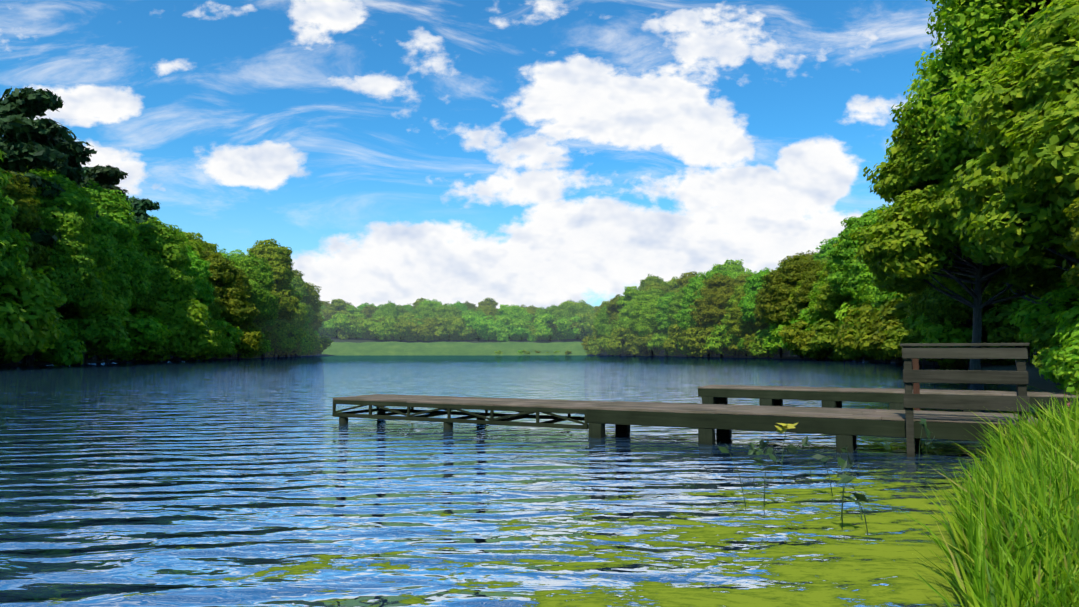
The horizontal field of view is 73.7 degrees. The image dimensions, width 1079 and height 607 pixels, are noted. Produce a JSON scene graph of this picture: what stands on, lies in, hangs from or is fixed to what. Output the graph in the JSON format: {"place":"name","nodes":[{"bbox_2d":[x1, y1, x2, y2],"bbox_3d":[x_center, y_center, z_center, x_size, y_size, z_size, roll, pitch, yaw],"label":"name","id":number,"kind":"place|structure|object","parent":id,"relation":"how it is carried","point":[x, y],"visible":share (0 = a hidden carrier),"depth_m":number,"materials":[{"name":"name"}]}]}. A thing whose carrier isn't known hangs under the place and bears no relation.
{"place":"outdoors","nodes":[
{"label":"outdoors","id":0,"kind":"place"},
{"bbox_2d":[0,0,951,308],"label":"sky","id":1,"kind":"structure","parent":0,"point":[537,153],"materials":[{"name":"blue"}]},
{"bbox_2d":[0,355,1073,606],"bbox_3d":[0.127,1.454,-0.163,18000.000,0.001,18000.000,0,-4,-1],"label":"lake water","id":2,"kind":"structure","parent":0,"point":[272,481],"depth_m":7.38,"materials":[{"name":"blue liquid"}]},
{"bbox_2d":[332,343,1037,456],"bbox_3d":[1.510,2.309,12.553,12.000,3.167,1.817,-2,-4,26],"label":"dock","id":3,"kind":"object","parent":2,"relation":"in","point":[846,426],"visible":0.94,"depth_m":10.90,"materials":[{"name":"brown wood"}]},
{"bbox_2d":[698,385,1078,417],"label":"dock","id":4,"kind":"object","parent":2,"relation":"in","point":[831,397],"visible":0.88,"depth_m":17.66,"materials":[{"name":"brown wood"}]},
{"bbox_2d":[0,336,1076,392],"bbox_3d":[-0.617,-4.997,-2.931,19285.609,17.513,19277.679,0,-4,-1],"label":"grassy bank","id":5,"kind":"structure","parent":0,"point":[1036,380],"depth_m":105.45,"materials":[{"name":"green plant"}]},
{"bbox_2d":[0,150,31,282],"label":"tree","id":6,"kind":"object","parent":5,"relation":"on","point":[10,246],"visible":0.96,"depth_m":57.35,"materials":[{"name":"green plant"}]},
{"bbox_2d":[0,294,53,368],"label":"shrub","id":7,"kind":"object","parent":5,"relation":"on","point":[36,343],"visible":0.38,"depth_m":59.11,"materials":[{"name":"green plant"}]},
{"bbox_2d":[0,169,55,280],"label":"tree","id":8,"kind":"object","parent":5,"relation":"on","point":[23,217],"visible":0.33,"depth_m":63.45,"materials":[{"name":"green plant"}]},
{"bbox_2d":[0,263,67,361],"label":"shrub","id":9,"kind":"object","parent":5,"relation":"on","point":[37,295],"visible":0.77,"depth_m":58.82,"materials":[{"name":"green plant"}]},
{"bbox_2d":[0,86,69,365],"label":"pine","id":10,"kind":"object","parent":5,"relation":"on","point":[28,140],"visible":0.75,"depth_m":66.55,"materials":[{"name":"green plant"}]},
{"bbox_2d":[3,308,85,365],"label":"shrub","id":11,"kind":"object","parent":5,"relation":"on","point":[66,350],"visible":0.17,"depth_m":67.88,"materials":[{"name":"green plant"}]},
{"bbox_2d":[27,137,99,362],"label":"pine","id":12,"kind":"object","parent":5,"relation":"on","point":[77,152],"visible":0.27,"depth_m":75.19,"materials":[{"name":"green plant"}]},
{"bbox_2d":[23,185,109,365],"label":"tree","id":13,"kind":"object","parent":5,"relation":"on","point":[80,282],"visible":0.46,"depth_m":67.69,"materials":[{"name":"green plant"}]},
{"bbox_2d":[17,166,119,362],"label":"tree","id":14,"kind":"object","parent":5,"relation":"on","point":[76,200],"visible":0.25,"depth_m":72.31,"materials":[{"name":"green plant"}]},
{"bbox_2d":[34,308,127,364],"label":"shrub","id":15,"kind":"object","parent":5,"relation":"on","point":[110,330],"visible":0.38,"depth_m":73.29,"materials":[{"name":"green plant"}]},
{"bbox_2d":[43,291,128,361],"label":"shrub","id":16,"kind":"object","parent":5,"relation":"on","point":[110,308],"visible":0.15,"depth_m":75.22,"materials":[{"name":"green plant"}]},
{"bbox_2d":[79,164,128,360],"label":"pine","id":17,"kind":"object","parent":5,"relation":"on","point":[107,177],"visible":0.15,"depth_m":87.94,"materials":[{"name":"green plant"}]},
{"bbox_2d":[83,253,135,363],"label":"tree","id":18,"kind":"object","parent":5,"relation":"on","point":[119,284],"visible":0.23,"depth_m":80.37,"materials":[{"name":"green plant"}]},
{"bbox_2d":[81,180,152,307],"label":"tree","id":19,"kind":"object","parent":5,"relation":"on","point":[112,208],"visible":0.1,"depth_m":84.48,"materials":[{"name":"green plant"}]},
{"bbox_2d":[86,309,168,363],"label":"shrub","id":20,"kind":"object","parent":5,"relation":"on","point":[147,328],"visible":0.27,"depth_m":82.91,"materials":[{"name":"green plant"}]},
{"bbox_2d":[116,243,163,360],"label":"tree","id":21,"kind":"object","parent":5,"relation":"on","point":[146,299],"visible":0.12,"depth_m":90.39,"materials":[{"name":"green plant"}]},
{"bbox_2d":[123,196,160,223],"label":"pine","id":22,"kind":"object","parent":5,"relation":"on","point":[140,207],"visible":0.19,"depth_m":108.51,"materials":[{"name":"green plant"}]},
{"bbox_2d":[111,314,173,362],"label":"shrub","id":23,"kind":"object","parent":5,"relation":"on","point":[154,347],"visible":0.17,"depth_m":87.21,"materials":[{"name":"green plant"}]},
{"bbox_2d":[132,305,193,361],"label":"shrub","id":24,"kind":"object","parent":5,"relation":"on","point":[178,343],"visible":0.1,"depth_m":91.43,"materials":[{"name":"green plant"}]},
{"bbox_2d":[132,215,198,359],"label":"tree","id":25,"kind":"object","parent":5,"relation":"on","point":[167,253],"visible":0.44,"depth_m":94.52,"materials":[{"name":"green plant"}]},
{"bbox_2d":[128,296,219,361],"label":"shrub","id":26,"kind":"object","parent":5,"relation":"on","point":[191,316],"visible":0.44,"depth_m":92.48,"materials":[{"name":"green plant"}]},
{"bbox_2d":[145,323,208,361],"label":"shrub","id":27,"kind":"object","parent":5,"relation":"on","point":[194,350],"visible":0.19,"depth_m":92.14,"materials":[{"name":"green plant"}]},
{"bbox_2d":[176,250,214,360],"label":"tree","id":28,"kind":"object","parent":5,"relation":"on","point":[197,267],"visible":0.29,"depth_m":104.83,"materials":[{"name":"green plant"}]},
{"bbox_2d":[181,232,221,294],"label":"tree","id":29,"kind":"object","parent":5,"relation":"on","point":[198,239],"visible":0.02,"depth_m":125.28,"materials":[{"name":"green plant"}]},
{"bbox_2d":[194,328,237,360],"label":"shrub","id":30,"kind":"object","parent":5,"relation":"on","point":[224,350],"visible":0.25,"depth_m":108.91,"materials":[{"name":"green plant"}]},
{"bbox_2d":[194,318,243,359],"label":"shrub","id":31,"kind":"object","parent":5,"relation":"on","point":[233,335],"visible":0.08,"depth_m":114.35,"materials":[{"name":"green plant"}]},
{"bbox_2d":[195,248,259,357],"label":"tree","id":32,"kind":"object","parent":5,"relation":"on","point":[235,306],"visible":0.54,"depth_m":118.58,"materials":[{"name":"green plant"}]},
{"bbox_2d":[212,321,264,358],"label":"shrub","id":33,"kind":"object","parent":5,"relation":"on","point":[251,341],"visible":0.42,"depth_m":119.48,"materials":[{"name":"green plant"}]},
{"bbox_2d":[229,251,280,358],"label":"tree","id":34,"kind":"object","parent":5,"relation":"on","point":[258,272],"visible":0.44,"depth_m":128.33,"materials":[{"name":"green plant"}]},
{"bbox_2d":[247,238,302,357],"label":"tree","id":35,"kind":"object","parent":5,"relation":"on","point":[279,260],"visible":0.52,"depth_m":142.78,"materials":[{"name":"green plant"}]},
{"bbox_2d":[266,320,305,357],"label":"shrub","id":36,"kind":"object","parent":5,"relation":"on","point":[278,330],"visible":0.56,"depth_m":145.85,"materials":[{"name":"green plant"}]},
{"bbox_2d":[277,303,309,356],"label":"tree","id":37,"kind":"object","parent":5,"relation":"on","point":[298,320],"visible":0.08,"depth_m":161.18,"materials":[{"name":"green plant"}]},
{"bbox_2d":[290,276,315,323],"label":"tree","id":38,"kind":"object","parent":5,"relation":"on","point":[299,286],"visible":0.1,"depth_m":180.56,"materials":[{"name":"green plant"}]},
{"bbox_2d":[292,269,323,325],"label":"tree","id":39,"kind":"object","parent":5,"relation":"on","point":[313,297],"visible":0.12,"depth_m":186.82,"materials":[{"name":"green plant"}]},
{"bbox_2d":[321,299,350,333],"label":"tree","id":40,"kind":"object","parent":5,"relation":"on","point":[336,305],"visible":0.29,"depth_m":269.94,"materials":[{"name":"green plant"}]},
{"bbox_2d":[326,311,366,338],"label":"tree","id":41,"kind":"object","parent":5,"relation":"on","point":[344,324],"visible":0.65,"depth_m":258.68,"materials":[{"name":"green plant"}]},
{"bbox_2d":[337,315,369,339],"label":"tree","id":42,"kind":"object","parent":5,"relation":"on","point":[343,335],"visible":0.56,"depth_m":258.66,"materials":[{"name":"green plant"}]},
{"bbox_2d":[361,314,404,340],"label":"tree","id":43,"kind":"object","parent":5,"relation":"on","point":[382,328],"visible":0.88,"depth_m":256.27,"materials":[{"name":"green plant"}]},
{"bbox_2d":[371,301,402,318],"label":"tree","id":44,"kind":"object","parent":5,"relation":"on","point":[389,309],"visible":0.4,"depth_m":269.70,"materials":[{"name":"green plant"}]},
{"bbox_2d":[384,316,420,341],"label":"tree","id":45,"kind":"object","parent":5,"relation":"on","point":[402,324],"visible":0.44,"depth_m":256.25,"materials":[{"name":"green plant"}]},
{"bbox_2d":[407,316,438,340],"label":"tree","id":46,"kind":"object","parent":5,"relation":"on","point":[426,328],"visible":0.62,"depth_m":256.55,"materials":[{"name":"green plant"}]},
{"bbox_2d":[432,303,461,319],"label":"tree","id":47,"kind":"object","parent":5,"relation":"on","point":[445,310],"visible":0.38,"depth_m":270.69,"materials":[{"name":"green plant"}]},
{"bbox_2d":[431,315,468,340],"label":"tree","id":48,"kind":"object","parent":5,"relation":"on","point":[455,325],"visible":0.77,"depth_m":259.69,"materials":[{"name":"green plant"}]},
{"bbox_2d":[322,342,602,354],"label":"grass field","id":49,"kind":"structure","parent":5,"relation":"on","point":[419,348],"depth_m":228.29,"materials":[{"name":"green plant"}]},
{"bbox_2d":[458,312,495,340],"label":"tree","id":50,"kind":"object","parent":5,"relation":"on","point":[481,323],"visible":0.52,"depth_m":261.38,"materials":[{"name":"green plant"}]},
{"bbox_2d":[486,320,512,341],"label":"tree","id":51,"kind":"object","parent":5,"relation":"on","point":[497,329],"visible":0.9,"depth_m":258.76,"materials":[{"name":"green plant"}]},
{"bbox_2d":[501,304,532,339],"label":"tree","id":52,"kind":"object","parent":5,"relation":"on","point":[515,312],"visible":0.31,"depth_m":266.43,"materials":[{"name":"green plant"}]},
{"bbox_2d":[531,313,572,340],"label":"tree","id":53,"kind":"object","parent":5,"relation":"on","point":[542,321],"visible":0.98,"depth_m":257.22,"materials":[{"name":"green plant"}]},
{"bbox_2d":[545,302,581,339],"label":"tree","id":54,"kind":"object","parent":5,"relation":"on","point":[565,309],"visible":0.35,"depth_m":265.46,"materials":[{"name":"green plant"}]},
{"bbox_2d":[571,312,595,338],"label":"tree","id":55,"kind":"object","parent":5,"relation":"on","point":[588,318],"visible":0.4,"depth_m":262.27,"materials":[{"name":"green plant"}]},
{"bbox_2d":[593,304,613,355],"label":"tree","id":56,"kind":"object","parent":5,"relation":"on","point":[603,327],"visible":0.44,"depth_m":210.35,"materials":[{"name":"green plant"}]},
{"bbox_2d":[605,294,628,354],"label":"tree","id":57,"kind":"object","parent":5,"relation":"on","point":[613,311],"visible":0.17,"depth_m":208.57,"materials":[{"name":"green plant"}]},
{"bbox_2d":[606,326,647,355],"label":"tree","id":58,"kind":"object","parent":5,"relation":"on","point":[617,337],"visible":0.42,"depth_m":197.82,"materials":[{"name":"green plant"}]},
{"bbox_2d":[611,286,644,355],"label":"tree","id":59,"kind":"object","parent":5,"relation":"on","point":[629,297],"visible":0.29,"depth_m":203.38,"materials":[{"name":"green plant"}]},
{"bbox_2d":[627,292,661,355],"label":"tree","id":60,"kind":"object","parent":5,"relation":"on","point":[644,308],"visible":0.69,"depth_m":190.06,"materials":[{"name":"green plant"}]},
{"bbox_2d":[631,332,663,355],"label":"tree","id":61,"kind":"object","parent":5,"relation":"on","point":[642,341],"visible":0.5,"depth_m":188.92,"materials":[{"name":"green plant"}]},
{"bbox_2d":[646,329,681,355],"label":"tree","id":62,"kind":"object","parent":5,"relation":"on","point":[659,338],"visible":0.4,"depth_m":183.52,"materials":[{"name":"green plant"}]},
{"bbox_2d":[655,292,676,354],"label":"tree","id":63,"kind":"object","parent":5,"relation":"on","point":[662,306],"visible":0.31,"depth_m":182.82,"materials":[{"name":"green plant"}]},
{"bbox_2d":[666,284,687,322],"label":"tree","id":64,"kind":"object","parent":5,"relation":"on","point":[674,308],"visible":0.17,"depth_m":178.05,"materials":[{"name":"green plant"}]},
{"bbox_2d":[662,321,698,356],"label":"tree","id":65,"kind":"object","parent":5,"relation":"on","point":[674,335],"visible":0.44,"depth_m":168.40,"materials":[{"name":"green plant"}]},
{"bbox_2d":[673,267,732,356],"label":"tree","id":66,"kind":"object","parent":5,"relation":"on","point":[685,319],"visible":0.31,"depth_m":161.32,"materials":[{"name":"green plant"}]},
{"bbox_2d":[680,321,725,356],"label":"tree","id":67,"kind":"object","parent":5,"relation":"on","point":[695,338],"visible":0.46,"depth_m":155.38,"materials":[{"name":"green plant"}]},
{"bbox_2d":[688,272,741,356],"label":"tree","id":68,"kind":"object","parent":5,"relation":"on","point":[719,292],"visible":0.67,"depth_m":154.85,"materials":[{"name":"green plant"}]},
{"bbox_2d":[702,325,745,357],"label":"shrub","id":69,"kind":"object","parent":5,"relation":"on","point":[715,344],"visible":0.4,"depth_m":148.97,"materials":[{"name":"green plant"}]},
{"bbox_2d":[713,259,743,272],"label":"tree","id":70,"kind":"object","parent":5,"relation":"on","point":[733,265],"visible":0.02,"depth_m":184.75,"materials":[{"name":"green plant"}]},
{"bbox_2d":[724,291,766,356],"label":"tree","id":71,"kind":"object","parent":5,"relation":"on","point":[737,323],"visible":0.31,"depth_m":143.81,"materials":[{"name":"green plant"}]},
{"bbox_2d":[738,267,777,357],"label":"tree","id":72,"kind":"object","parent":5,"relation":"on","point":[754,282],"visible":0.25,"depth_m":138.47,"materials":[{"name":"green plant"}]},
{"bbox_2d":[749,329,787,357],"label":"shrub","id":73,"kind":"object","parent":5,"relation":"on","point":[758,349],"visible":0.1,"depth_m":132.51,"materials":[{"name":"green plant"}]},
{"bbox_2d":[762,322,802,358],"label":"tree","id":74,"kind":"object","parent":5,"relation":"on","point":[770,341],"visible":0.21,"depth_m":125.64,"materials":[{"name":"green plant"}]},
{"bbox_2d":[757,252,820,357],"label":"tree","id":75,"kind":"object","parent":5,"relation":"on","point":[779,285],"visible":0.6,"depth_m":123.49,"materials":[{"name":"green plant"}]},
{"bbox_2d":[775,309,828,359],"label":"tree","id":76,"kind":"object","parent":5,"relation":"on","point":[803,315],"visible":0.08,"depth_m":113.10,"materials":[{"name":"green plant"}]},
{"bbox_2d":[778,319,832,359],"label":"tree","id":77,"kind":"object","parent":5,"relation":"on","point":[801,339],"visible":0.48,"depth_m":109.09,"materials":[{"name":"green plant"}]},
{"bbox_2d":[787,263,829,358],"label":"tree","id":78,"kind":"object","parent":5,"relation":"on","point":[800,299],"visible":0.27,"depth_m":115.41,"materials":[{"name":"green plant"}]},
{"bbox_2d":[804,266,836,322],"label":"tree","id":79,"kind":"object","parent":5,"relation":"on","point":[813,312],"visible":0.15,"depth_m":107.91,"materials":[{"name":"green plant"}]},
{"bbox_2d":[799,339,847,360],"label":"tree","id":80,"kind":"object","parent":5,"relation":"on","point":[812,347],"visible":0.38,"depth_m":105.44,"materials":[{"name":"green plant"}]},
{"bbox_2d":[812,236,840,263],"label":"tree","id":81,"kind":"object","parent":5,"relation":"on","point":[824,249],"visible":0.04,"depth_m":136.45,"materials":[{"name":"green plant"}]},
{"bbox_2d":[814,236,862,359],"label":"tree","id":82,"kind":"object","parent":5,"relation":"on","point":[830,302],"visible":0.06,"depth_m":101.14,"materials":[{"name":"green plant"}]},
{"bbox_2d":[808,315,874,360],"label":"tree","id":83,"kind":"object","parent":5,"relation":"on","point":[825,332],"visible":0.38,"depth_m":100.64,"materials":[{"name":"green plant"}]},
{"bbox_2d":[825,204,889,359],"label":"tree","id":84,"kind":"object","parent":5,"relation":"on","point":[844,264],"visible":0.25,"depth_m":95.44,"materials":[{"name":"green plant"}]},
{"bbox_2d":[831,303,883,361],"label":"tree","id":85,"kind":"object","parent":5,"relation":"on","point":[844,353],"depth_m":89.95,"materials":[{"name":"green plant"}]},
{"bbox_2d":[836,300,894,362],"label":"shrub","id":86,"kind":"object","parent":5,"relation":"on","point":[847,344],"visible":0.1,"depth_m":88.09,"materials":[{"name":"green plant"}]},
{"bbox_2d":[853,264,902,360],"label":"tree","id":87,"kind":"object","parent":5,"relation":"on","point":[866,294],"visible":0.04,"depth_m":89.28,"materials":[{"name":"green plant"}]},
{"bbox_2d":[871,277,897,322],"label":"tree","id":88,"kind":"object","parent":5,"relation":"on","point":[880,298],"visible":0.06,"depth_m":80.81,"materials":[{"name":"green plant"}]},
{"bbox_2d":[853,308,928,363],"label":"shrub","id":89,"kind":"object","parent":5,"relation":"on","point":[862,344],"visible":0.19,"depth_m":82.32,"materials":[{"name":"green plant"}]},
{"bbox_2d":[717,392,1078,532],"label":"weeds","id":90,"kind":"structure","parent":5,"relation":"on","point":[842,463],"depth_m":7.22,"materials":[{"name":"green plant"}]},
{"bbox_2d":[867,317,936,361],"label":"shrub","id":91,"kind":"object","parent":5,"relation":"on","point":[877,341],"depth_m":79.56,"materials":[{"name":"green plant"}]},
{"bbox_2d":[879,320,967,367],"bbox_3d":[34.511,4.345,64.286,6.655,6.116,6.767,2,-4,-25],"label":"shrub","id":92,"kind":"object","parent":5,"relation":"on","point":[901,333],"visible":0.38,"depth_m":63.73,"materials":[{"name":"green plant"}]},
{"bbox_2d":[872,294,990,365],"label":"shrub","id":93,"kind":"object","parent":5,"relation":"on","point":[894,311],"visible":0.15,"depth_m":69.67,"materials":[{"name":"green plant"}]},
{"bbox_2d":[848,102,1078,369],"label":"tree","id":94,"kind":"object","parent":5,"relation":"on","point":[905,248],"visible":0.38,"depth_m":33.07,"materials":[{"name":"green plant"}]},
{"bbox_2d":[906,275,1030,368],"bbox_3d":[34.353,-0.520,57.574,8.941,12.693,8.476,-2,-2,25],"label":"tree","id":95,"kind":"object","parent":5,"relation":"on","point":[937,306],"visible":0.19,"depth_m":55.34,"materials":[{"name":"green plant"}]},
{"bbox_2d":[910,292,1036,367],"bbox_3d":[35.895,2.786,58.322,10.009,8.840,10.443,-3,-6,33],"label":"shrub","id":96,"kind":"object","parent":5,"relation":"on","point":[948,332],"visible":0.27,"depth_m":55.69,"materials":[{"name":"green plant"}]},
{"bbox_2d":[874,41,1075,305],"bbox_3d":[30.066,-7.080,43.162,17.255,23.821,17.332,-1,-4,15],"label":"tree","id":97,"kind":"object","parent":5,"relation":"on","point":[894,204],"visible":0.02,"depth_m":44.67,"materials":[{"name":"green plant"}]},
{"bbox_2d":[897,0,1077,187],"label":"tree","id":98,"kind":"object","parent":5,"relation":"on","point":[975,31],"visible":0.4,"depth_m":30.10,"materials":[{"name":"green plant"}]},
{"bbox_2d":[897,388,1078,606],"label":"bank grass","id":99,"kind":"structure","parent":5,"relation":"on","point":[1015,541],"depth_m":3.99,"materials":[{"name":"green plant"}]},
{"bbox_2d":[945,0,1078,273],"bbox_3d":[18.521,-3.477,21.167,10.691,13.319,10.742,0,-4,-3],"label":"tree","id":100,"kind":"object","parent":5,"relation":"on","point":[1019,194],"visible":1,"depth_m":21.42,"materials":[{"name":"green plant"}]},
{"bbox_2d":[982,297,1048,364],"bbox_3d":[36.792,2.965,52.939,8.052,6.951,8.334,-2,-5,24],"label":"shrub","id":101,"kind":"object","parent":5,"relation":"on","point":[997,327],"visible":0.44,"depth_m":52.64,"materials":[{"name":"green plant"}]},
{"bbox_2d":[1007,279,1078,359],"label":"shrub","id":102,"kind":"object","parent":5,"relation":"on","point":[1064,300],"visible":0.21,"depth_m":26.65,"materials":[{"name":"green plant"}]},
{"bbox_2d":[1024,316,1067,386],"bbox_3d":[16.843,1.887,21.741,3.550,3.534,3.674,-5,-4,35],"label":"shrub","id":103,"kind":"object","parent":5,"relation":"on","point":[1043,333],"visible":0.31,"depth_m":22.10,"materials":[{"name":"green plant"}]},
{"bbox_2d":[1038,299,1078,389],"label":"shrub","id":104,"kind":"object","parent":5,"relation":"on","point":[1070,320],"visible":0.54,"depth_m":19.51,"materials":[{"name":"green plant"}]},
{"bbox_2d":[1048,334,1078,394],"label":"shrub","id":105,"kind":"object","parent":5,"relation":"on","point":[1068,369],"visible":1,"depth_m":15.85,"materials":[{"name":"green plant"}]},
{"bbox_2d":[1061,175,1078,295],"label":"tree","id":106,"kind":"object","parent":5,"relation":"on","point":[1072,244],"visible":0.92,"depth_m":18.26,"materials":[{"name":"green plant"}]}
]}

